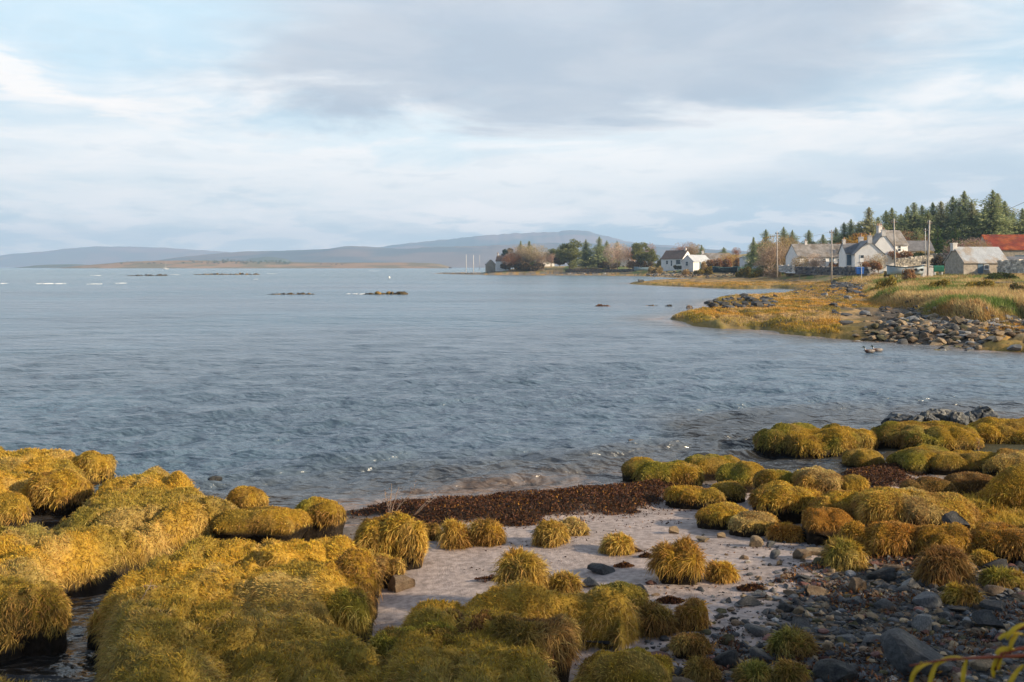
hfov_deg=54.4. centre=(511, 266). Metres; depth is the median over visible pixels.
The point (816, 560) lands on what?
stone
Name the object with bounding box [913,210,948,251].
conifer
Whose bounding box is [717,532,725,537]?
stone
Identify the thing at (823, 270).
drystone wall
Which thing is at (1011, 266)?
drystone wall
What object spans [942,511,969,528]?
boulder
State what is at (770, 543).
stone
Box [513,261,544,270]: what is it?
bush
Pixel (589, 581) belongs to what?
stone
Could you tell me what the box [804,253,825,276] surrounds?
bare tree
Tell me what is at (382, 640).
grass hummock
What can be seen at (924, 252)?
bush
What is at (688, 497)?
grass hummock
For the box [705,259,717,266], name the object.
bush
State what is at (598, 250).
conifer
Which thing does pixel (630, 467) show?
grass hummock
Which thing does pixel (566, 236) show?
hills
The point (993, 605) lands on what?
stone
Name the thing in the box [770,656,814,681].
grass tussock
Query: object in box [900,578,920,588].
stone
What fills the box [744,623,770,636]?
stone
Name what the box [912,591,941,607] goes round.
stone
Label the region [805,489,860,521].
grass hummock
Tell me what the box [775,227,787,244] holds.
conifer
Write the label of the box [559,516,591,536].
grass tussock
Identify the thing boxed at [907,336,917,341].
boulder
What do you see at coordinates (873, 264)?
bush
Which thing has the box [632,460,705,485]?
grass hummock
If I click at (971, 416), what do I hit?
rock
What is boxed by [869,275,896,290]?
bush
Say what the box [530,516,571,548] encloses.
grass tussock
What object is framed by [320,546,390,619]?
grass hummock
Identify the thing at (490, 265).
shed
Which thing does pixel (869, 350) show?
duck
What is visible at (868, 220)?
conifer
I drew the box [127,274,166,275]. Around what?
skerry
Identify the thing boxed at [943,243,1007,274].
stone hut
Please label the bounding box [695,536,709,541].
stone
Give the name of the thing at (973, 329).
boulder
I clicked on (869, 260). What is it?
bare tree
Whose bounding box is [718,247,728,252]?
conifer
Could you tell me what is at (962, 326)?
boulder
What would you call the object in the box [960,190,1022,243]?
conifer
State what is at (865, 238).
bare tree
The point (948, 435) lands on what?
grass hummock
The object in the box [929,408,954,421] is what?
rock
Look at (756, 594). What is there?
stone
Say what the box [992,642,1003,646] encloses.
stone
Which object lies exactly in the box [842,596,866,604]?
stone
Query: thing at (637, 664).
grass hummock
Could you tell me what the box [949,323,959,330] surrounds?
boulder
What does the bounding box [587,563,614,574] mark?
stone
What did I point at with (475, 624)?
grass hummock
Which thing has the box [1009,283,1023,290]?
bush
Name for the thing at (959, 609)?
stone
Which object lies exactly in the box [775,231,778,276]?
telegraph pole
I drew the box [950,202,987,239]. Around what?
conifer
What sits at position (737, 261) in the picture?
bush
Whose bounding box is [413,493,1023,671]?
seaweed scraps
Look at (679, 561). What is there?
grass tussock
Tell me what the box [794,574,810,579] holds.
stone
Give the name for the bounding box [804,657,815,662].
stone
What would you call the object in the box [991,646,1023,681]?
shrub branch
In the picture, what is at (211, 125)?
sky
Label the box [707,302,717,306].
boulder
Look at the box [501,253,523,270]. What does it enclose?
bare tree
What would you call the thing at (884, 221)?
conifer
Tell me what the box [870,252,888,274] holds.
bare tree
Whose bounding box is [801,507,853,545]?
grass hummock
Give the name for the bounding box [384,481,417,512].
dead stalk
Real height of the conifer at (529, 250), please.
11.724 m
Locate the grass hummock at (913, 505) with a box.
[848,486,982,530]
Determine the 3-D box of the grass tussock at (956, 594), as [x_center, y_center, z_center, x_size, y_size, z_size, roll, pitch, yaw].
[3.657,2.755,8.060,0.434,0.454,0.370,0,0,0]
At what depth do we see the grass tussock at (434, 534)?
10.68 m
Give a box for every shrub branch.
[909,654,1023,681]
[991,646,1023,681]
[998,623,1023,649]
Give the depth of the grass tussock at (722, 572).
8.87 m
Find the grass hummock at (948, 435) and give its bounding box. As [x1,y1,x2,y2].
[870,420,984,450]
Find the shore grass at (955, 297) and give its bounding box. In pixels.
[651,270,1023,332]
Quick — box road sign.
[860,258,863,277]
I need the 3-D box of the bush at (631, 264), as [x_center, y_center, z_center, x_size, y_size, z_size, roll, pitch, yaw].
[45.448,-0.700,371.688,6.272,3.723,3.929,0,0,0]
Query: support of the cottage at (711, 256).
on the ground at (448, 576)
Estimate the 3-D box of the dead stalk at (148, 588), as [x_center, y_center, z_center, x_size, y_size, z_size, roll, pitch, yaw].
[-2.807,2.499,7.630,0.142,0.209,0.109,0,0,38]
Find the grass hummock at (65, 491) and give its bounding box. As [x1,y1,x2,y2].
[24,467,95,514]
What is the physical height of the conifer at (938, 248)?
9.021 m
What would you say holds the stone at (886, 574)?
on the shingle
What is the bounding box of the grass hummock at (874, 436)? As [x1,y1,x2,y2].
[857,428,878,449]
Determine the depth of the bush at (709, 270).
291.08 m
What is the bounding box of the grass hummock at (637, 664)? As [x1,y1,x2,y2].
[577,646,677,681]
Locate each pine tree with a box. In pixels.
[501,248,514,256]
[545,249,556,265]
[555,239,582,268]
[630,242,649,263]
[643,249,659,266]
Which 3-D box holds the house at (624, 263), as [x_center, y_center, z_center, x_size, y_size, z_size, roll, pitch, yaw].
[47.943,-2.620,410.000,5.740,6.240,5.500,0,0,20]
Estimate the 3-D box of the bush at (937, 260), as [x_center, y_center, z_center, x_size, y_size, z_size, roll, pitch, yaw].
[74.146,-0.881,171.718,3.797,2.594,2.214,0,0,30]
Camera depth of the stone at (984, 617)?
7.47 m
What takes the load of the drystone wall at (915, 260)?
on the ground at (448, 576)
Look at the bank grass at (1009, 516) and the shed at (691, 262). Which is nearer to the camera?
the bank grass at (1009, 516)
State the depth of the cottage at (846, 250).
181.31 m
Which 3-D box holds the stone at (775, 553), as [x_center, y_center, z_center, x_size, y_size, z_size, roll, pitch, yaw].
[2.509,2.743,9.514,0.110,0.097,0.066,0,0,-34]
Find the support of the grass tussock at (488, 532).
on the ground at (448, 576)
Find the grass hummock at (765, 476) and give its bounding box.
[751,469,792,487]
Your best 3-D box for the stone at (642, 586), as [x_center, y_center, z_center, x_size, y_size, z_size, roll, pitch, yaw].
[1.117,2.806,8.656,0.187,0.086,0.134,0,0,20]
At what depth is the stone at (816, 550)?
9.61 m
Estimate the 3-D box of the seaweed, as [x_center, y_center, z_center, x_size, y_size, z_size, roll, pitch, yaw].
[2.201,2.891,12.749,9.015,0.313,2.656,0,0,-20]
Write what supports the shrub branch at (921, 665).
on the ground at (448, 576)
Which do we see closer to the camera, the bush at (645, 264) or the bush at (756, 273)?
the bush at (756, 273)
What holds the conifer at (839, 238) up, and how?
on the ground at (448, 576)
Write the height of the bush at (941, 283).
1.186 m
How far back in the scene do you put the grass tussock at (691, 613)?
7.72 m
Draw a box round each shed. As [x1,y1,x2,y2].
[485,260,495,272]
[681,255,709,270]
[740,256,771,266]
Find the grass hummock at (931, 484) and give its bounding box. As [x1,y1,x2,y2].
[899,476,956,492]
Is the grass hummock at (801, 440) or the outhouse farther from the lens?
the outhouse
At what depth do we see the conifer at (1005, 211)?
225.34 m
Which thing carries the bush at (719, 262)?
on the ground at (448, 576)
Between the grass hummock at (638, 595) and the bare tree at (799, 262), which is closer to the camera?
the grass hummock at (638, 595)
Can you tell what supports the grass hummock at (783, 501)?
on the ground at (448, 576)
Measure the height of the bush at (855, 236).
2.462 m
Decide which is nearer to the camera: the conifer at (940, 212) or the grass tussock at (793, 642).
the grass tussock at (793, 642)
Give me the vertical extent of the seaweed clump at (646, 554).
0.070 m
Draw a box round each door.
[847,255,850,264]
[978,264,982,272]
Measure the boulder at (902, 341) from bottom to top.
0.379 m
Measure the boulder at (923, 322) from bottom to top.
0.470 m
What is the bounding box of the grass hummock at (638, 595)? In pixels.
[589,580,649,610]
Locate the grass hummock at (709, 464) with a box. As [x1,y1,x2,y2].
[683,454,739,480]
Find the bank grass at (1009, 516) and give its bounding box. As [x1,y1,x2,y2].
[793,483,1023,528]
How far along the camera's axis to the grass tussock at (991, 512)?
10.54 m
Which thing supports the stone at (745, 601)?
on the ground at (448, 576)
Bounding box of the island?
[65,259,451,267]
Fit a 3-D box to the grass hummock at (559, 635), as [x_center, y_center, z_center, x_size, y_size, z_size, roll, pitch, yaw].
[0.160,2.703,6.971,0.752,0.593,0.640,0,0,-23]
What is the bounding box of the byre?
[1005,256,1023,259]
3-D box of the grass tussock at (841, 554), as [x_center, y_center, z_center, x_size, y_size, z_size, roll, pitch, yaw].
[3.028,2.723,9.130,0.558,0.576,0.525,0,0,36]
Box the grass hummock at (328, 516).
[293,496,347,541]
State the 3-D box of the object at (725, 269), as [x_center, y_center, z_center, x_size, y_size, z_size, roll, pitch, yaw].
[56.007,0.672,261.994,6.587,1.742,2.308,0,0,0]
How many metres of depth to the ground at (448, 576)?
9.04 m
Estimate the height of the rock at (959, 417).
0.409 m
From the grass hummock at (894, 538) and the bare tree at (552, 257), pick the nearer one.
the grass hummock at (894, 538)
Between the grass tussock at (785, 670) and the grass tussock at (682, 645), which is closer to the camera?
the grass tussock at (785, 670)
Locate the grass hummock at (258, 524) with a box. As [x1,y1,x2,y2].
[211,505,312,544]
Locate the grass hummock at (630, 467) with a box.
[621,456,653,481]
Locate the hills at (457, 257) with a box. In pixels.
[156,243,749,267]
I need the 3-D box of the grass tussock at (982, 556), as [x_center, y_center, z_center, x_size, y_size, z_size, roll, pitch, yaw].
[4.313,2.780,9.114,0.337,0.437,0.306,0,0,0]
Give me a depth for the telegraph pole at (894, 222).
127.92 m
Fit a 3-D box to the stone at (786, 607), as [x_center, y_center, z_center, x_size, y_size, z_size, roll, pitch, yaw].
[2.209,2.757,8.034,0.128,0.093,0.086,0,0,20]
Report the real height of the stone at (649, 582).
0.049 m
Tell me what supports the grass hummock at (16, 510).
on the ground at (448, 576)
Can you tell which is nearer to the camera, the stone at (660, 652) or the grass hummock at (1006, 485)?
the stone at (660, 652)
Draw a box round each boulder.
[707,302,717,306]
[720,301,729,305]
[895,319,907,324]
[897,339,907,343]
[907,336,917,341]
[919,320,929,325]
[924,327,933,332]
[930,340,942,344]
[934,337,946,344]
[938,346,951,349]
[941,316,950,320]
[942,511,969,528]
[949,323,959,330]
[952,316,964,324]
[958,330,970,333]
[959,324,968,330]
[966,333,977,337]
[967,327,977,332]
[985,336,994,340]
[1007,344,1021,350]
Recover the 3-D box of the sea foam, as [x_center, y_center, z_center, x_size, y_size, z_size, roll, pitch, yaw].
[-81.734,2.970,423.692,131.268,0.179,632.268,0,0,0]
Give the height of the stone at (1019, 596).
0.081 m
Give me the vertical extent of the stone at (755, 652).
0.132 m
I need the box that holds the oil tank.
[931,265,943,274]
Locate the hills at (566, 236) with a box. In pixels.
[382,230,686,248]
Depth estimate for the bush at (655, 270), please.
341.64 m
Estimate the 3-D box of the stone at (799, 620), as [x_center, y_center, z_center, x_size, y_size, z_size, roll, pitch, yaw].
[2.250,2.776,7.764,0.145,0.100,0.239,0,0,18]
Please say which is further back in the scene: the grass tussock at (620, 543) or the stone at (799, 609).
the grass tussock at (620, 543)
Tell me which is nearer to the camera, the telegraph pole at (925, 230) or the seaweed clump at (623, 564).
the seaweed clump at (623, 564)
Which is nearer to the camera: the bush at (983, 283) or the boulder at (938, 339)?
the boulder at (938, 339)
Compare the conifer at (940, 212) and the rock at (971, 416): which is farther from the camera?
the conifer at (940, 212)
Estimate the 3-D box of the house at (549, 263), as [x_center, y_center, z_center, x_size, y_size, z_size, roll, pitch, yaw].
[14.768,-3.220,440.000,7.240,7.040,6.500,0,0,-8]
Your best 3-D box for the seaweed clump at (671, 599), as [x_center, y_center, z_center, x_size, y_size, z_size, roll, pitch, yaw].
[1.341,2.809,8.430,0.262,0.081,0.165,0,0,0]
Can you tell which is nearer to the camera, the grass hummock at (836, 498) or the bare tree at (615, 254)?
the grass hummock at (836, 498)
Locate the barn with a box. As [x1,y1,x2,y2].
[978,234,1023,255]
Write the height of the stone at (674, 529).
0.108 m
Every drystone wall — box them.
[565,269,635,271]
[778,265,793,271]
[795,266,871,275]
[896,255,932,265]
[929,253,948,258]
[997,259,1023,272]
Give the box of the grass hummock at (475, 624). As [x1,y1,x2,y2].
[442,605,493,636]
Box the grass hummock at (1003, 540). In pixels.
[970,520,1023,563]
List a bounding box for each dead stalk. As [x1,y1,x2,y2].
[139,583,156,599]
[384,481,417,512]
[414,491,436,514]
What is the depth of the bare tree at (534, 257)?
389.41 m
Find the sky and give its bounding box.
[0,0,1023,254]
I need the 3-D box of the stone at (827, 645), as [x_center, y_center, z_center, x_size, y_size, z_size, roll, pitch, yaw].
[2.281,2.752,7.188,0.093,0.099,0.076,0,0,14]
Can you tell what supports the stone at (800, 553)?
on the ground at (448, 576)
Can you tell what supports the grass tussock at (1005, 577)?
on the ground at (448, 576)
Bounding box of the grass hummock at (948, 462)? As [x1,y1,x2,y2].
[929,449,995,474]
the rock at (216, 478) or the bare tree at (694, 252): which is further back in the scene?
the bare tree at (694, 252)
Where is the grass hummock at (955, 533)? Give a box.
[914,521,974,555]
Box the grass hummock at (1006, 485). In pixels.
[975,461,1023,507]
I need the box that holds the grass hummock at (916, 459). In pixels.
[885,443,949,474]
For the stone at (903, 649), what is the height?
0.347 m
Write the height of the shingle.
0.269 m
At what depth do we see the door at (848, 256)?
180.07 m
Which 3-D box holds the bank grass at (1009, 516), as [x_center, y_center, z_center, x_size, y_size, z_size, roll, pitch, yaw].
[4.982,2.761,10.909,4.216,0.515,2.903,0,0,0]
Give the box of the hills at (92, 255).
[0,246,225,266]
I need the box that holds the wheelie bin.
[855,267,859,273]
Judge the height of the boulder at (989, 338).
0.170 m
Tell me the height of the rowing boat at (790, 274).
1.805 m
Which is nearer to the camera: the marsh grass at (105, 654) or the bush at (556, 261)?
the marsh grass at (105, 654)
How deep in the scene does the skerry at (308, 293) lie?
108.23 m
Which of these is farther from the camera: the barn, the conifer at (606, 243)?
the conifer at (606, 243)
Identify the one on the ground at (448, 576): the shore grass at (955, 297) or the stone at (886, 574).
the shore grass at (955, 297)
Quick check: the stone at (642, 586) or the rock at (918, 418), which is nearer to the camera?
the stone at (642, 586)
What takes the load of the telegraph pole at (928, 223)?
on the ground at (448, 576)
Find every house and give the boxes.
[495,252,510,270]
[539,252,553,265]
[620,253,635,265]
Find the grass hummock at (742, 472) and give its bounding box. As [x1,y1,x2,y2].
[714,460,763,492]
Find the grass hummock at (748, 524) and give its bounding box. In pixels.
[727,509,777,537]
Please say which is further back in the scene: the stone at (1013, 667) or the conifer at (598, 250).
the conifer at (598, 250)
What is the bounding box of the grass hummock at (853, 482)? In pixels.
[841,474,870,491]
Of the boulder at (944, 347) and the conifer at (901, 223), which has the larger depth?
the conifer at (901, 223)
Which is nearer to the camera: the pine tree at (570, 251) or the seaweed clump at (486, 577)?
the seaweed clump at (486, 577)
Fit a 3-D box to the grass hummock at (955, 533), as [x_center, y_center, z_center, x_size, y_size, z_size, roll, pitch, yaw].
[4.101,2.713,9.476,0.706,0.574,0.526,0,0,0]
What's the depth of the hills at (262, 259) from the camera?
3421.76 m
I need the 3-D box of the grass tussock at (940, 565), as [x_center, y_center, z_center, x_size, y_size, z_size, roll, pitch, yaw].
[3.739,2.687,8.659,0.650,0.606,0.554,0,0,-18]
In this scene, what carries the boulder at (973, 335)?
on the ground at (448, 576)
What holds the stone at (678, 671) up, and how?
on the ground at (448, 576)
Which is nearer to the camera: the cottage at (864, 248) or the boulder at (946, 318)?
the boulder at (946, 318)
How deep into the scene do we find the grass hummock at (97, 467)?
13.37 m
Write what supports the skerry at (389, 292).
in the sea
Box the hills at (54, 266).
[17,264,83,267]
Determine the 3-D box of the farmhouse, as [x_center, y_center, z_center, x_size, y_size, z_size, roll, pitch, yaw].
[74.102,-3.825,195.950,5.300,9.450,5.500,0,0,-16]
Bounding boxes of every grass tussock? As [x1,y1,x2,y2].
[370,552,407,588]
[422,522,441,540]
[435,518,473,550]
[467,517,507,546]
[488,544,557,588]
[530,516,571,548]
[546,569,586,593]
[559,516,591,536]
[597,531,638,556]
[637,599,679,640]
[642,534,711,584]
[667,631,717,659]
[673,596,714,632]
[680,653,726,681]
[704,558,743,584]
[730,657,776,681]
[762,621,824,660]
[764,521,804,542]
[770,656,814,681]
[817,533,871,571]
[906,541,979,586]
[939,581,988,607]
[967,547,998,567]
[976,564,1023,589]
[977,508,1001,518]
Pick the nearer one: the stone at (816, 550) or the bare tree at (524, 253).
the stone at (816, 550)
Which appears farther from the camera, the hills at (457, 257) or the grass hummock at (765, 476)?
the hills at (457, 257)
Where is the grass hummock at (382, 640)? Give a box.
[365,618,462,664]
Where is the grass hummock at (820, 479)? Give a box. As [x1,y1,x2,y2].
[790,465,843,492]
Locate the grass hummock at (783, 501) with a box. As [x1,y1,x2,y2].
[746,480,822,523]
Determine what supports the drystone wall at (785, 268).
on the ground at (448, 576)
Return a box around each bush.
[500,262,511,269]
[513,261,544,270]
[553,257,564,264]
[597,261,619,268]
[625,260,639,268]
[639,261,653,266]
[648,266,663,273]
[656,258,660,266]
[681,269,691,275]
[693,266,713,274]
[701,261,706,270]
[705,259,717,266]
[715,257,731,266]
[732,257,739,266]
[735,266,750,277]
[748,268,768,277]
[768,268,781,276]
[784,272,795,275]
[828,261,838,266]
[852,232,867,240]
[860,260,882,271]
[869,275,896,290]
[887,250,913,259]
[901,268,916,279]
[916,250,933,254]
[925,279,949,287]
[930,255,945,267]
[962,279,995,287]
[983,272,1019,279]
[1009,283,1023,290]
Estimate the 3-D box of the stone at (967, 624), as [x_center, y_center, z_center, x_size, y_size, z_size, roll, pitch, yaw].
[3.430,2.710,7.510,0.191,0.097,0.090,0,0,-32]
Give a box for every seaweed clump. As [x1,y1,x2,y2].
[474,574,496,581]
[613,560,634,567]
[638,551,650,557]
[655,595,684,603]
[736,582,765,591]
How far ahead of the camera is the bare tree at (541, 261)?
386.83 m
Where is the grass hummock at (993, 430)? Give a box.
[968,417,1023,443]
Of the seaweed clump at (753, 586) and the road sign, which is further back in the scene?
the road sign
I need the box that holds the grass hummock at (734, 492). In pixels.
[711,480,746,502]
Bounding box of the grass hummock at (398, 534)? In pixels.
[351,509,432,569]
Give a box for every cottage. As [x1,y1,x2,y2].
[661,247,690,270]
[701,250,732,261]
[785,239,840,272]
[838,237,859,266]
[850,233,884,272]
[872,227,897,270]
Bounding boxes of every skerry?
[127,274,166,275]
[193,273,259,274]
[271,292,314,294]
[365,291,407,294]
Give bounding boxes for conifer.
[520,241,533,264]
[571,240,599,267]
[583,236,609,268]
[604,241,615,263]
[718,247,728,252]
[739,237,757,273]
[743,229,776,272]
[773,230,799,264]
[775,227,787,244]
[801,230,816,243]
[817,234,829,243]
[822,228,840,243]
[828,222,854,243]
[833,219,854,242]
[842,207,886,241]
[846,223,867,242]
[875,208,910,239]
[880,210,888,227]
[896,214,906,238]
[898,202,943,241]
[903,206,912,217]
[907,228,924,240]
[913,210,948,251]
[917,205,927,218]
[920,202,947,252]
[931,201,959,245]
[931,225,949,260]
[932,196,974,239]
[936,191,991,250]
[940,206,982,249]
[944,226,964,259]
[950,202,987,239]
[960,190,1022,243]
[980,193,1019,231]
[997,201,1023,233]
[1010,208,1023,233]
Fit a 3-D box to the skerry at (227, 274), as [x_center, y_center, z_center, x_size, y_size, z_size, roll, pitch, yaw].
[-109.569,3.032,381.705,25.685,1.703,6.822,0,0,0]
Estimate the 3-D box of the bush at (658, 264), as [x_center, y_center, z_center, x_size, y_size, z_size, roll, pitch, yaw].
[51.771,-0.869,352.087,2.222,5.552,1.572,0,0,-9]
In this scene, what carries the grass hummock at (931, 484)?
on the ground at (448, 576)
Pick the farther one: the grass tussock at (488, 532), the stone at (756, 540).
the grass tussock at (488, 532)
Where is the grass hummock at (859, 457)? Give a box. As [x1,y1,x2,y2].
[841,448,885,467]
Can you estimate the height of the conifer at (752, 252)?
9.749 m
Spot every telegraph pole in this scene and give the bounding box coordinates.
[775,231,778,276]
[829,230,833,281]
[891,219,896,276]
[923,228,926,254]
[927,220,931,275]
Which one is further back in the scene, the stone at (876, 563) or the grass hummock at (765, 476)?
the grass hummock at (765, 476)
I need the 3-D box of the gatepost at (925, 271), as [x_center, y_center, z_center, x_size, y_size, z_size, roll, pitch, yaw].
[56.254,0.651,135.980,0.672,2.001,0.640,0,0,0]
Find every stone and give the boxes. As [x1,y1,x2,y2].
[388,574,414,592]
[581,576,598,586]
[583,640,610,644]
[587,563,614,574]
[635,584,649,595]
[645,580,656,584]
[650,651,670,657]
[669,526,678,533]
[671,676,694,681]
[672,666,685,676]
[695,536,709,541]
[712,649,738,668]
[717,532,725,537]
[721,634,734,644]
[736,596,760,606]
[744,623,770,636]
[749,535,763,546]
[749,646,773,662]
[750,590,770,597]
[766,541,774,546]
[769,549,780,558]
[778,602,793,612]
[792,548,812,558]
[792,606,803,613]
[792,616,809,627]
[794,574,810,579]
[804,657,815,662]
[806,547,823,554]
[806,585,830,595]
[812,658,857,681]
[813,557,826,565]
[822,641,833,652]
[835,634,856,643]
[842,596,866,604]
[848,577,866,593]
[863,634,880,643]
[866,567,896,581]
[869,561,883,566]
[873,598,892,610]
[880,627,955,675]
[882,564,903,569]
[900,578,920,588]
[911,614,931,631]
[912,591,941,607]
[936,612,957,620]
[947,606,969,612]
[950,666,971,674]
[961,620,974,628]
[968,627,981,637]
[969,659,992,670]
[971,609,1004,628]
[979,599,1011,613]
[982,559,1008,568]
[983,584,1005,596]
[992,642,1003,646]
[997,635,1020,645]
[1010,665,1022,670]
[1012,593,1023,600]
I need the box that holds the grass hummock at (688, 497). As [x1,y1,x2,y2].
[662,485,726,509]
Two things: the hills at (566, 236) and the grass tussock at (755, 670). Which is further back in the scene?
the hills at (566, 236)
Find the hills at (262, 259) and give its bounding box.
[245,257,291,261]
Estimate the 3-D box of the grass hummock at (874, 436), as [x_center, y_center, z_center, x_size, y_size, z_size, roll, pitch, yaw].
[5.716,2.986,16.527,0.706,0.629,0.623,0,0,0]
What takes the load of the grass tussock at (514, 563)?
on the ground at (448, 576)
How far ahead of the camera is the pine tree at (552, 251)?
429.24 m
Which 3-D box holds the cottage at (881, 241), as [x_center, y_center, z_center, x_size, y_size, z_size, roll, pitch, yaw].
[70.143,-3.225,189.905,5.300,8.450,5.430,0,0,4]
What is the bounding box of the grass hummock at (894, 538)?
[837,520,917,557]
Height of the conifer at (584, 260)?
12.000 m
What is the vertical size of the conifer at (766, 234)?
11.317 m
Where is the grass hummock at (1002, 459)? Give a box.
[982,448,1023,476]
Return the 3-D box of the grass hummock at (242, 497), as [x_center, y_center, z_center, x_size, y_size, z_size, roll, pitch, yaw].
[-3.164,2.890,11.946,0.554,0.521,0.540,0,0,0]
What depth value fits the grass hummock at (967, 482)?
12.31 m
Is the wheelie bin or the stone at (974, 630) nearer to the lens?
the stone at (974, 630)
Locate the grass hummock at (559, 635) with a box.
[483,611,583,681]
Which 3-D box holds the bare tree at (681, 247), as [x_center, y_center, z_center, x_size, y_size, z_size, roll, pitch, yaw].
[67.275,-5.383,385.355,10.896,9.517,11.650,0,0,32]
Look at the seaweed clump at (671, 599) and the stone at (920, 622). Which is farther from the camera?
the seaweed clump at (671, 599)
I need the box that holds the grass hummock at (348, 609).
[315,584,381,644]
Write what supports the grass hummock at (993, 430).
on the ground at (448, 576)
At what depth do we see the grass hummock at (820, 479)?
11.66 m
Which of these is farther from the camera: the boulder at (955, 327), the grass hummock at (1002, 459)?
the boulder at (955, 327)
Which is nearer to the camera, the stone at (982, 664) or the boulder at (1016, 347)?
the stone at (982, 664)
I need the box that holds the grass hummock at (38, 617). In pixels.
[0,580,73,655]
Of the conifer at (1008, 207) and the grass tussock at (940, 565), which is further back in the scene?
the conifer at (1008, 207)
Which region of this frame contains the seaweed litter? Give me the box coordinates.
[674,552,1023,681]
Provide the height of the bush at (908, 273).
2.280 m
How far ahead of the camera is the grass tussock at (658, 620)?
7.64 m
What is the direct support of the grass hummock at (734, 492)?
on the ground at (448, 576)
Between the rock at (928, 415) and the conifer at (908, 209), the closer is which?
the rock at (928, 415)
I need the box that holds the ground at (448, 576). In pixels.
[0,254,1023,681]
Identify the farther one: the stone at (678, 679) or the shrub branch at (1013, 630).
the stone at (678, 679)
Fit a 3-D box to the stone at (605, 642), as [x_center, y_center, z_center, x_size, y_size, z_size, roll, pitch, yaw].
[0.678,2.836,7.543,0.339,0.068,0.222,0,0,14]
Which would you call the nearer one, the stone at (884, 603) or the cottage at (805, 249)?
the stone at (884, 603)
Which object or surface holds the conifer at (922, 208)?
on the ground at (448, 576)
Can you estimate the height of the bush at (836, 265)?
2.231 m
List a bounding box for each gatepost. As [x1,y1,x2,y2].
[921,264,926,276]
[929,265,932,275]
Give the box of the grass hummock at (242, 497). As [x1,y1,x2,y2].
[226,485,268,508]
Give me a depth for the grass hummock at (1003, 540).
9.24 m
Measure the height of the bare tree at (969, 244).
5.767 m
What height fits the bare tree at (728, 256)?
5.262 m
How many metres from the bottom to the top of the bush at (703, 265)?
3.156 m
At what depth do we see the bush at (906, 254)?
185.83 m
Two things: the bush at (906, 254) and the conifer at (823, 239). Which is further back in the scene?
the conifer at (823, 239)
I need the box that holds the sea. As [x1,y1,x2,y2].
[0,267,1023,681]
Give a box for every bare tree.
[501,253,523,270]
[505,246,530,263]
[515,244,538,270]
[525,244,549,269]
[533,254,551,270]
[545,253,554,265]
[602,241,631,268]
[623,246,636,260]
[673,242,697,252]
[687,244,704,254]
[718,253,738,264]
[731,247,740,255]
[753,240,789,278]
[758,235,800,274]
[790,256,808,279]
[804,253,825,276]
[839,234,866,243]
[858,255,877,274]
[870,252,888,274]
[901,230,931,242]
[941,237,991,254]
[965,241,990,246]
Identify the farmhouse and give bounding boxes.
[876,223,908,266]
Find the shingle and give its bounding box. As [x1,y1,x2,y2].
[639,526,1023,681]
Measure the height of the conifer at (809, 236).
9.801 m
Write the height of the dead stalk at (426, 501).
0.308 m
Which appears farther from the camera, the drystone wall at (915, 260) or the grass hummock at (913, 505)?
the drystone wall at (915, 260)
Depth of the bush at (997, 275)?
104.38 m
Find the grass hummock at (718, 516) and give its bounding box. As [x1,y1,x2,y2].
[694,501,748,529]
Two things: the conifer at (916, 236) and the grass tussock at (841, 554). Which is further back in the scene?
the conifer at (916, 236)
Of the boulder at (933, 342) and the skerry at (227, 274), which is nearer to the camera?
the boulder at (933, 342)
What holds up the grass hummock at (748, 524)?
on the ground at (448, 576)
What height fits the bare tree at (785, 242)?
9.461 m
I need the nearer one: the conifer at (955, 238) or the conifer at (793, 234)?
the conifer at (955, 238)
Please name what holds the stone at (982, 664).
on the shingle
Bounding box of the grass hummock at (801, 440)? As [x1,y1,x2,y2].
[752,422,876,459]
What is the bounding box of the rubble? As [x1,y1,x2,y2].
[565,265,1023,349]
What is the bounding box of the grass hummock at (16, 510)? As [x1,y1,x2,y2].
[0,491,34,528]
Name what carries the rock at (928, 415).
on the ground at (448, 576)
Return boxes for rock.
[208,476,222,480]
[881,412,912,423]
[910,415,924,421]
[920,410,939,421]
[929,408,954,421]
[950,411,968,424]
[964,411,974,422]
[970,406,1000,420]
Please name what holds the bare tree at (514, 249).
on the ground at (448, 576)
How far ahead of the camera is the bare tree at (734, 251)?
374.61 m
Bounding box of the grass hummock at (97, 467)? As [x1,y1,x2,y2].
[67,450,117,485]
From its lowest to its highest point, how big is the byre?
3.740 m
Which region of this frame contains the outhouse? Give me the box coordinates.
[907,241,934,266]
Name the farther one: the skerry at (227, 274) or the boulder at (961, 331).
the skerry at (227, 274)
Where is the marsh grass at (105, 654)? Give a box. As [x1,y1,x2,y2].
[0,446,647,681]
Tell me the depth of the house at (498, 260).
398.14 m
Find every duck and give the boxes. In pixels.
[861,346,875,352]
[871,345,882,351]
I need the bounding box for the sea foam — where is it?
[0,274,364,293]
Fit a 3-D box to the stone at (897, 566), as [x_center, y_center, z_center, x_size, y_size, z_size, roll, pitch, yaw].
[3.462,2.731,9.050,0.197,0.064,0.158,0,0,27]
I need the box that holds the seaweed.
[346,462,938,534]
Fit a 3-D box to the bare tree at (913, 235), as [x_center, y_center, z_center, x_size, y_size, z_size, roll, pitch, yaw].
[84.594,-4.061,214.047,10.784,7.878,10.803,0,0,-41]
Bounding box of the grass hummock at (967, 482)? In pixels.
[943,471,992,495]
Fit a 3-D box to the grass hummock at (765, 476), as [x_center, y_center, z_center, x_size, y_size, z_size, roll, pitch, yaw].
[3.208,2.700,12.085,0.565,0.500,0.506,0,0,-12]
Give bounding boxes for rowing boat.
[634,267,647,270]
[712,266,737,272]
[886,265,924,274]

